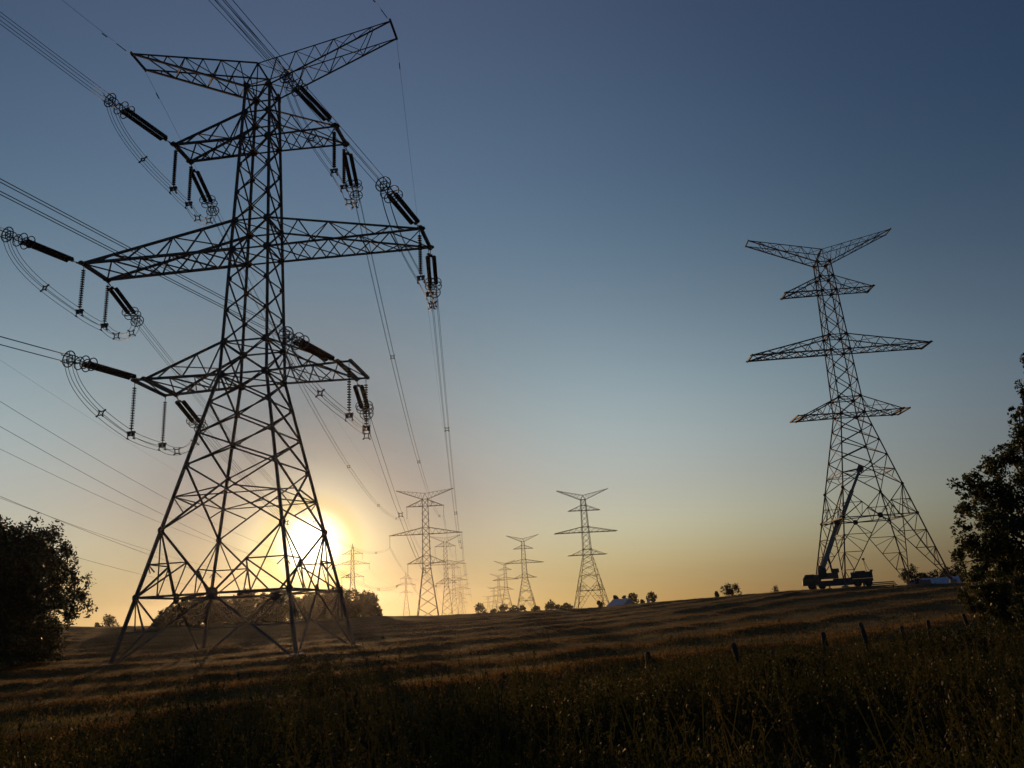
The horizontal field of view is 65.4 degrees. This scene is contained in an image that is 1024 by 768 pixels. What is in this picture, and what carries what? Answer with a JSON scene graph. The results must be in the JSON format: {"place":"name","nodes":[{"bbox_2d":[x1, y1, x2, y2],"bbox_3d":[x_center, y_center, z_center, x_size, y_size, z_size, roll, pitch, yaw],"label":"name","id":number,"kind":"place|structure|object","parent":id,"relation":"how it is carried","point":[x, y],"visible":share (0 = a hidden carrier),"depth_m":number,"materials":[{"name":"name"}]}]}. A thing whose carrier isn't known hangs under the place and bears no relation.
{"place":"outdoors","nodes":[
{"label":"outdoors","id":0,"kind":"place"},
{"bbox_2d":[0,581,1023,767],"bbox_3d":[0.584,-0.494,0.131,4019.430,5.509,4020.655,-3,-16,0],"label":"ground","id":1,"kind":"structure","parent":0,"point":[172,630],"depth_m":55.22,"materials":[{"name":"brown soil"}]},
{"bbox_2d":[0,513,97,666],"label":"broadleaf tree","id":2,"kind":"object","parent":1,"relation":"on","point":[31,629],"visible":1,"depth_m":47.73,"materials":[{"name":"green plant"}]},
{"bbox_2d":[100,614,118,626],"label":"skyline tree","id":3,"kind":"object","parent":1,"relation":"on","point":[107,620],"visible":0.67,"depth_m":257.97,"materials":[{"name":"green plant"}]},
{"bbox_2d":[151,615,176,627],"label":"woodlot tree","id":4,"kind":"object","parent":1,"relation":"on","point":[164,624],"visible":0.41,"depth_m":131.19,"materials":[{"name":"green plant"}]},
{"bbox_2d":[154,605,193,626],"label":"woodlot tree","id":5,"kind":"object","parent":1,"relation":"on","point":[175,612],"visible":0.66,"depth_m":132.20,"materials":[{"name":"green plant"}]},
{"bbox_2d":[165,596,206,624],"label":"woodlot tree","id":6,"kind":"object","parent":1,"relation":"on","point":[185,603],"visible":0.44,"depth_m":137.60,"materials":[{"name":"green plant"}]},
{"bbox_2d":[194,595,249,624],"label":"woodlot tree","id":7,"kind":"object","parent":1,"relation":"on","point":[233,616],"visible":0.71,"depth_m":134.98,"materials":[{"name":"green plant"}]},
{"bbox_2d":[227,588,265,622],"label":"woodlot tree","id":8,"kind":"object","parent":1,"relation":"on","point":[252,602],"visible":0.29,"depth_m":140.65,"materials":[{"name":"green plant"}]},
{"bbox_2d":[78,18,433,665],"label":"transmission tower","id":9,"kind":"structure","parent":1,"relation":"on","point":[212,592],"depth_m":60.15,"materials":[{"name":"metal"}]},
{"bbox_2d":[0,227,82,264],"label":"strain insulator","id":10,"kind":"object","parent":9,"relation":"attached to","point":[34,245],"visible":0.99,"depth_m":57.31,"materials":[{"name":"ceramic"}]},
{"bbox_2d":[75,266,85,316],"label":"jumper insulator","id":11,"kind":"object","parent":9,"relation":"hanging from","point":[81,293],"visible":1,"depth_m":60.68,"materials":[{"name":"ceramic"}]},
{"bbox_2d":[2,234,140,340],"bbox_3d":[-33.268,-6.491,62.320,1.917,4.126,16.030,-5,-16,6],"label":"jumper loop","id":12,"kind":"object","parent":11,"relation":"hanging from","point":[46,289],"visible":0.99,"depth_m":59.06,"materials":[{"name":"metal"}]},
{"bbox_2d":[60,350,141,380],"bbox_3d":[-27.720,-0.973,54.498,1.422,1.160,6.754,-9,-16,19],"label":"strain insulator","id":13,"kind":"object","parent":9,"relation":"attached to","point":[90,364],"visible":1,"depth_m":53.27,"materials":[{"name":"ceramic"}]},
{"bbox_2d":[0,336,67,361],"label":"conductor bundle","id":14,"kind":"object","parent":13,"relation":"attached to","point":[32,345],"visible":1,"depth_m":49.23,"materials":[{"name":"metal"}]},
{"bbox_2d":[100,281,109,330],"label":"jumper insulator","id":15,"kind":"object","parent":9,"relation":"hanging from","point":[104,324],"visible":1,"depth_m":63.65,"materials":[{"name":"ceramic"}]},
{"bbox_2d":[106,281,143,326],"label":"strain insulator","id":16,"kind":"object","parent":9,"relation":"attached to","point":[120,302],"visible":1,"depth_m":67.86,"materials":[{"name":"ceramic"}]},
{"bbox_2d":[136,322,389,553],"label":"conductor bundle","id":17,"kind":"object","parent":16,"relation":"attached to","point":[236,438],"visible":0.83,"depth_m":98.01,"materials":[{"name":"metal"}]},
{"bbox_2d":[126,382,136,439],"bbox_3d":[-27.154,1.886,57.114,0.600,4.250,0.310,-5,-16,5],"label":"jumper insulator","id":18,"kind":"object","parent":9,"relation":"hanging from","point":[131,432],"visible":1,"depth_m":56.92,"materials":[{"name":"ceramic"}]},
{"bbox_2d":[64,359,202,455],"bbox_3d":[-27.134,2.550,59.131,1.197,4.312,17.139,-5,-16,7],"label":"jumper loop","id":19,"kind":"object","parent":18,"relation":"hanging from","point":[102,412],"visible":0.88,"depth_m":54.53,"materials":[{"name":"metal"}]},
{"bbox_2d":[103,93,174,145],"bbox_3d":[-28.224,-19.922,60.787,1.421,1.160,6.754,-9,-18,19],"label":"strain insulator","id":20,"kind":"object","parent":9,"relation":"attached to","point":[127,112],"visible":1,"depth_m":60.09,"materials":[{"name":"ceramic"}]},
{"bbox_2d":[0,12,109,99],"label":"conductor bundle","id":21,"kind":"object","parent":20,"relation":"attached to","point":[51,58],"visible":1,"depth_m":53.60,"materials":[{"name":"metal"}]},
{"bbox_2d":[158,396,166,449],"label":"jumper insulator","id":22,"kind":"object","parent":9,"relation":"hanging from","point":[163,430],"visible":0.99,"depth_m":60.97,"materials":[{"name":"ceramic"}]},
{"bbox_2d":[169,147,177,193],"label":"jumper insulator","id":23,"kind":"object","parent":9,"relation":"hanging from","point":[174,170],"visible":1,"depth_m":63.12,"materials":[{"name":"ceramic"}]},
{"bbox_2d":[106,101,215,224],"bbox_3d":[-27.301,-16.674,64.502,2.032,4.566,15.294,-6,-16,7],"label":"jumper loop","id":24,"kind":"object","parent":23,"relation":"hanging from","point":[194,215],"visible":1,"depth_m":61.16,"materials":[{"name":"metal"}]},
{"bbox_2d":[184,162,192,208],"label":"jumper insulator","id":25,"kind":"object","parent":9,"relation":"hanging from","point":[189,186],"visible":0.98,"depth_m":65.47,"materials":[{"name":"ceramic"}]},
{"bbox_2d":[174,396,207,432],"bbox_3d":[-26.184,2.390,64.753,1.422,1.160,6.754,-2,-26,-4],"label":"strain insulator","id":26,"kind":"object","parent":9,"relation":"attached to","point":[185,411],"visible":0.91,"depth_m":64.85,"materials":[{"name":"ceramic"}]},
{"bbox_2d":[203,429,407,590],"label":"conductor bundle","id":27,"kind":"object","parent":26,"relation":"attached to","point":[287,521],"visible":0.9,"depth_m":97.81,"materials":[{"name":"metal"}]},
{"bbox_2d":[189,163,218,215],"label":"strain insulator","id":28,"kind":"object","parent":9,"relation":"attached to","point":[206,191],"visible":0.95,"depth_m":69.71,"materials":[{"name":"ceramic"}]},
{"bbox_2d":[211,211,406,519],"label":"conductor bundle","id":29,"kind":"object","parent":28,"relation":"attached to","point":[294,369],"visible":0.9,"depth_m":107.67,"materials":[{"name":"metal"}]},
{"bbox_2d":[146,73,390,487],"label":"earth wire","id":30,"kind":"object","parent":9,"relation":"attached to","point":[221,216],"visible":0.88,"depth_m":87.09,"materials":[{"name":"metal"}]},
{"bbox_2d":[279,69,333,126],"bbox_3d":[-15.068,-21.143,59.644,1.422,1.160,6.754,-9,-20,19],"label":"strain insulator","id":31,"kind":"object","parent":9,"relation":"attached to","point":[312,106],"visible":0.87,"depth_m":59.02,"materials":[{"name":"ceramic"}]},
{"bbox_2d":[209,0,284,75],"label":"conductor bundle","id":32,"kind":"object","parent":31,"relation":"attached to","point":[251,37],"visible":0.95,"depth_m":53.39,"materials":[{"name":"metal"}]},
{"bbox_2d":[278,326,338,363],"bbox_3d":[-13.365,-2.337,53.227,1.422,1.160,6.754,-9,-18,17],"label":"strain insulator","id":33,"kind":"object","parent":9,"relation":"attached to","point":[312,349],"visible":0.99,"depth_m":52.03,"materials":[{"name":"ceramic"}]},
{"bbox_2d":[0,178,285,336],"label":"conductor bundle","id":34,"kind":"object","parent":33,"relation":"attached to","point":[131,251],"visible":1,"depth_m":38.40,"materials":[{"name":"metal"}]},
{"bbox_2d":[330,128,337,176],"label":"jumper insulator","id":35,"kind":"object","parent":9,"relation":"hanging from","point":[334,152],"visible":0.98,"depth_m":61.98,"materials":[{"name":"ceramic"}]},
{"bbox_2d":[282,77,359,209],"bbox_3d":[-14.264,-17.876,63.373,1.794,4.754,15.306,-6,-16,7],"label":"jumper loop","id":36,"kind":"object","parent":35,"relation":"hanging from","point":[351,202],"visible":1,"depth_m":59.77,"materials":[{"name":"metal"}]},
{"bbox_2d":[340,149,347,191],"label":"jumper insulator","id":37,"kind":"object","parent":9,"relation":"hanging from","point":[343,167],"visible":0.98,"depth_m":64.35,"materials":[{"name":"ceramic"}]},
{"bbox_2d":[345,363,353,421],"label":"jumper insulator","id":38,"kind":"object","parent":9,"relation":"hanging from","point":[349,397],"visible":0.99,"depth_m":55.54,"materials":[{"name":"ceramic"}]},
{"bbox_2d":[281,334,370,439],"bbox_3d":[-12.076,1.128,57.781,2.556,4.569,17.101,-5,-16,6],"label":"jumper loop","id":39,"kind":"object","parent":38,"relation":"hanging from","point":[321,395],"visible":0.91,"depth_m":52.75,"materials":[{"name":"metal"}]},
{"bbox_2d":[344,145,362,200],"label":"strain insulator","id":40,"kind":"object","parent":9,"relation":"attached to","point":[355,184],"visible":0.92,"depth_m":68.65,"materials":[{"name":"ceramic"}]},
{"bbox_2d":[354,201,442,516],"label":"conductor bundle","id":41,"kind":"object","parent":40,"relation":"attached to","point":[391,358],"visible":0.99,"depth_m":97.11,"materials":[{"name":"metal"}]},
{"bbox_2d":[353,380,373,419],"bbox_3d":[-11.937,1.173,63.482,1.421,1.160,6.754,-2,-26,-4],"label":"strain insulator","id":42,"kind":"object","parent":9,"relation":"attached to","point":[358,398],"visible":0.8,"depth_m":63.90,"materials":[{"name":"ceramic"}]},
{"bbox_2d":[367,416,445,587],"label":"conductor bundle","id":43,"kind":"object","parent":42,"relation":"attached to","point":[399,516],"visible":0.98,"depth_m":96.83,"materials":[{"name":"metal"}]},
{"bbox_2d":[362,384,370,433],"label":"jumper insulator","id":44,"kind":"object","parent":9,"relation":"hanging from","point":[366,411],"visible":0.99,"depth_m":59.55,"materials":[{"name":"ceramic"}]},
{"bbox_2d":[375,176,421,229],"bbox_3d":[-7.731,-12.448,55.971,1.422,1.160,6.754,-8,-20,15],"label":"strain insulator","id":45,"kind":"object","parent":9,"relation":"attached to","point":[395,203],"visible":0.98,"depth_m":55.05,"materials":[{"name":"ceramic"}]},
{"bbox_2d":[215,0,383,184],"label":"conductor bundle","id":46,"kind":"object","parent":45,"relation":"attached to","point":[298,85],"visible":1,"depth_m":44.07,"materials":[{"name":"metal"}]},
{"bbox_2d":[380,183,437,310],"bbox_3d":[-7.027,-9.069,60.063,1.557,4.816,16.091,-5,-16,6],"label":"jumper loop","id":47,"kind":"object","parent":45,"relation":"attached to","point":[432,303],"visible":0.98,"depth_m":55.98,"materials":[{"name":"metal"}]},
{"bbox_2d":[417,230,424,283],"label":"jumper insulator","id":48,"kind":"object","parent":9,"relation":"hanging from","point":[420,254],"visible":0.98,"depth_m":58.40,"materials":[{"name":"ceramic"}]},
{"bbox_2d":[397,46,452,485],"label":"earth wire","id":49,"kind":"object","parent":9,"relation":"attached to","point":[416,210],"visible":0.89,"depth_m":85.31,"materials":[{"name":"metal"}]},
{"bbox_2d":[426,248,433,299],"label":"jumper insulator","id":50,"kind":"object","parent":9,"relation":"hanging from","point":[429,273],"visible":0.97,"depth_m":61.39,"materials":[{"name":"ceramic"}]},
{"bbox_2d":[425,249,441,297],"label":"strain insulator","id":51,"kind":"object","parent":9,"relation":"attached to","point":[434,264],"visible":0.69,"depth_m":65.73,"materials":[{"name":"ceramic"}]},
{"bbox_2d":[431,298,462,548],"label":"conductor bundle","id":52,"kind":"object","parent":51,"relation":"attached to","point":[446,411],"visible":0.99,"depth_m":92.06,"materials":[{"name":"metal"}]},
{"bbox_2d":[248,592,279,621],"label":"woodlot tree","id":53,"kind":"object","parent":1,"relation":"on","point":[262,599],"visible":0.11,"depth_m":147.07,"materials":[{"name":"green plant"}]},
{"bbox_2d":[252,592,310,622],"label":"woodlot tree","id":54,"kind":"object","parent":1,"relation":"on","point":[281,615],"visible":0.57,"depth_m":137.28,"materials":[{"name":"green plant"}]},
{"bbox_2d":[284,594,326,620],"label":"woodlot tree","id":55,"kind":"object","parent":1,"relation":"on","point":[316,606],"visible":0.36,"depth_m":144.34,"materials":[{"name":"green plant"}]},
{"bbox_2d":[268,652,370,699],"bbox_3d":[-5.496,8.519,23.056,3.130,1.589,2.972,-17,-21,40],"label":"shrub","id":56,"kind":"object","parent":1,"relation":"on","point":[300,685],"visible":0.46,"depth_m":22.82,"materials":[{"name":"green plant"}]},
{"bbox_2d":[317,585,367,618],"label":"woodlot tree","id":57,"kind":"object","parent":1,"relation":"on","point":[347,595],"visible":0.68,"depth_m":140.07,"materials":[{"name":"green plant"}]},
{"bbox_2d":[335,544,369,597],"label":"transmission tower","id":58,"kind":"structure","parent":1,"relation":"on","point":[352,568],"depth_m":344.99,"materials":[{"name":"metal"}]},
{"bbox_2d":[304,662,403,697],"bbox_3d":[-4.271,8.261,22.010,2.809,1.355,2.146,-15,-19,34],"label":"shrub","id":59,"kind":"object","parent":1,"relation":"on","point":[373,681],"visible":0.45,"depth_m":21.87,"materials":[{"name":"green plant"}]},
{"bbox_2d":[336,590,379,617],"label":"woodlot tree","id":60,"kind":"object","parent":1,"relation":"on","point":[370,607],"visible":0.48,"depth_m":146.61,"materials":[{"name":"green plant"}]},
{"bbox_2d":[369,603,382,615],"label":"woodlot tree","id":61,"kind":"object","parent":1,"relation":"on","point":[378,608],"visible":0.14,"depth_m":150.68,"materials":[{"name":"green plant"}]},
{"bbox_2d":[399,574,414,615],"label":"transmission tower","id":62,"kind":"structure","parent":1,"relation":"on","point":[406,578],"depth_m":623.33,"materials":[{"name":"metal"}]},
{"bbox_2d":[391,488,460,615],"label":"transmission tower","id":63,"kind":"structure","parent":1,"relation":"on","point":[422,556],"depth_m":293.65,"materials":[{"name":"metal"}]},
{"bbox_2d":[425,535,465,614],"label":"transmission tower","id":64,"kind":"structure","parent":1,"relation":"on","point":[443,546],"depth_m":531.01,"materials":[{"name":"metal"}]},
{"bbox_2d":[442,560,466,614],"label":"transmission tower","id":65,"kind":"structure","parent":1,"relation":"on","point":[454,584],"depth_m":766.00,"materials":[{"name":"metal"}]},
{"bbox_2d":[473,602,487,612],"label":"skyline tree","id":66,"kind":"object","parent":1,"relation":"on","point":[479,607],"visible":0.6,"depth_m":403.06,"materials":[{"name":"green plant"}]},
{"bbox_2d":[489,574,506,609],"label":"transmission tower","id":67,"kind":"structure","parent":1,"relation":"on","point":[499,587],"depth_m":1055.11,"materials":[{"name":"metal"}]},
{"bbox_2d":[498,604,508,611],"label":"skyline tree","id":68,"kind":"object","parent":1,"relation":"on","point":[503,607],"visible":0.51,"depth_m":412.76,"materials":[{"name":"green plant"}]},
{"bbox_2d":[492,560,516,607],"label":"transmission tower","id":69,"kind":"structure","parent":1,"relation":"on","point":[510,602],"depth_m":816.92,"materials":[{"name":"metal"}]},
{"bbox_2d":[506,535,541,607],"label":"transmission tower","id":70,"kind":"structure","parent":1,"relation":"on","point":[527,577],"depth_m":542.92,"materials":[{"name":"metal"}]},
{"bbox_2d":[544,599,556,609],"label":"skyline tree","id":71,"kind":"object","parent":1,"relation":"on","point":[548,606],"visible":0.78,"depth_m":364.59,"materials":[{"name":"green plant"}]},
{"bbox_2d":[561,602,573,608],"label":"skyline tree","id":72,"kind":"object","parent":1,"relation":"on","point":[566,605],"visible":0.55,"depth_m":355.33,"materials":[{"name":"green plant"}]},
{"bbox_2d":[554,488,616,607],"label":"transmission tower","id":73,"kind":"structure","parent":1,"relation":"on","point":[588,533],"depth_m":338.94,"materials":[{"name":"metal"}]},
{"bbox_2d":[606,598,635,606],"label":"barn","id":74,"kind":"structure","parent":1,"relation":"on","point":[624,601],"depth_m":284.96,"materials":[{"name":"metal"}]},
{"bbox_2d":[628,593,639,603],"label":"skyline tree","id":75,"kind":"object","parent":1,"relation":"on","point":[632,596],"visible":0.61,"depth_m":300.60,"materials":[{"name":"green plant"}]},
{"bbox_2d":[646,591,657,601],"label":"skyline tree","id":76,"kind":"object","parent":1,"relation":"on","point":[651,596],"visible":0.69,"depth_m":296.81,"materials":[{"name":"green plant"}]},
{"bbox_2d":[720,582,741,595],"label":"skyline tree","id":77,"kind":"object","parent":1,"relation":"on","point":[728,590],"visible":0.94,"depth_m":195.96,"materials":[{"name":"green plant"}]},
{"bbox_2d":[645,614,998,683],"bbox_3d":[11.614,7.932,24.432,22.486,1.457,1.431,11,-22,-42],"label":"wire fence","id":78,"kind":"object","parent":1,"relation":"on","point":[823,637],"visible":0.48,"depth_m":20.54,"materials":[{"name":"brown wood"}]},
{"bbox_2d":[803,465,873,589],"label":"mobile crane","id":79,"kind":"object","parent":1,"relation":"on","point":[811,581],"visible":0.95,"depth_m":114.42,"materials":[{"name":"paint"}]},
{"bbox_2d":[745,228,956,588],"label":"transmission tower","id":80,"kind":"structure","parent":1,"relation":"on","point":[831,402],"depth_m":120.55,"materials":[{"name":"metal"}]},
{"bbox_2d":[871,581,896,585],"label":"steel stack","id":81,"kind":"object","parent":1,"relation":"on","point":[885,582],"visible":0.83,"depth_m":109.16,"materials":[{"name":"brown metal"}]},
{"bbox_2d":[898,563,921,583],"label":"skyline tree","id":82,"kind":"object","parent":1,"relation":"on","point":[914,577],"visible":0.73,"depth_m":148.07,"materials":[{"name":"green plant"}]},
{"bbox_2d":[908,579,931,584],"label":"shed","id":83,"kind":"structure","parent":1,"relation":"on","point":[922,582],"depth_m":172.79,"materials":[{"name":"blue metal"}]},
{"bbox_2d":[927,569,941,577],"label":"skyline tree","id":84,"kind":"object","parent":1,"relation":"on","point":[933,574],"visible":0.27,"depth_m":202.74,"materials":[{"name":"green plant"}]},
{"bbox_2d":[912,576,960,583],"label":"barn","id":85,"kind":"structure","parent":1,"relation":"on","point":[942,580],"depth_m":175.29,"materials":[{"name":"metal"}]},
{"bbox_2d":[939,567,954,576],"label":"skyline tree","id":86,"kind":"object","parent":1,"relation":"on","point":[943,575],"visible":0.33,"depth_m":201.51,"materials":[{"name":"green plant"}]},
{"bbox_2d":[948,562,969,582],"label":"skyline tree","id":87,"kind":"object","parent":1,"relation":"on","point":[957,572],"visible":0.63,"depth_m":200.37,"materials":[{"name":"green plant"}]},
{"bbox_2d":[946,353,1023,607],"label":"broadleaf tree","id":88,"kind":"object","parent":1,"relation":"on","point":[999,547],"visible":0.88,"depth_m":27.40,"materials":[{"name":"green plant"}]},
{"bbox_2d":[954,567,1023,646],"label":"shrub","id":89,"kind":"object","parent":1,"relation":"on","point":[995,603],"visible":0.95,"depth_m":24.39,"materials":[{"name":"green plant"}]},
{"bbox_2d":[0,0,1023,626],"label":"sky","id":90,"kind":"structure","parent":0,"point":[592,180],"materials":[{"name":"blue"}]},
{"bbox_2d":[0,601,1023,767],"bbox_3d":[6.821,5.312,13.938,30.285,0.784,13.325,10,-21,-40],"label":"long grass","id":91,"kind":"structure","parent":0,"point":[818,762],"depth_m":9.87,"materials":[{"name":"green plant"}]},
{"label":"suspension insulator","id":92,"kind":"object","parent":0,"visible":0},
{"bbox_2d":[1,449,290,562],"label":"power cable","id":93,"kind":"object","parent":92,"relation":"hanging from","point":[113,502],"visible":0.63,"depth_m":120.07,"materials":[{"name":"metal"}]},
{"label":"suspension insulator","id":94,"kind":"object","parent":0,"visible":0},
{"bbox_2d":[1,498,331,577],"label":"power cable","id":95,"kind":"object","parent":94,"relation":"hanging from","point":[121,541],"visible":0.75,"depth_m":129.51,"materials":[{"name":"metal"}]},
{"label":"suspension insulator","id":96,"kind":"object","parent":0,"visible":0},
{"bbox_2d":[0,401,361,562],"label":"power cable","id":97,"kind":"object","parent":96,"relation":"hanging from","point":[121,473],"visible":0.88,"depth_m":102.39,"materials":[{"name":"metal"}]},
{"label":"suspension insulator","id":98,"kind":"object","parent":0,"visible":0},
{"bbox_2d":[0,426,366,574],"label":"power cable","id":99,"kind":"object","parent":98,"relation":"hanging from","point":[125,495],"visible":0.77,"depth_m":97.53,"materials":[{"name":"metal"}]},
{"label":"suspension insulator","id":100,"kind":"object","parent":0,"visible":0},
{"bbox_2d":[0,496,357,587],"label":"power cable","id":101,"kind":"object","parent":100,"relation":"hanging from","point":[102,537],"visible":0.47,"depth_m":97.34,"materials":[{"name":"metal"}]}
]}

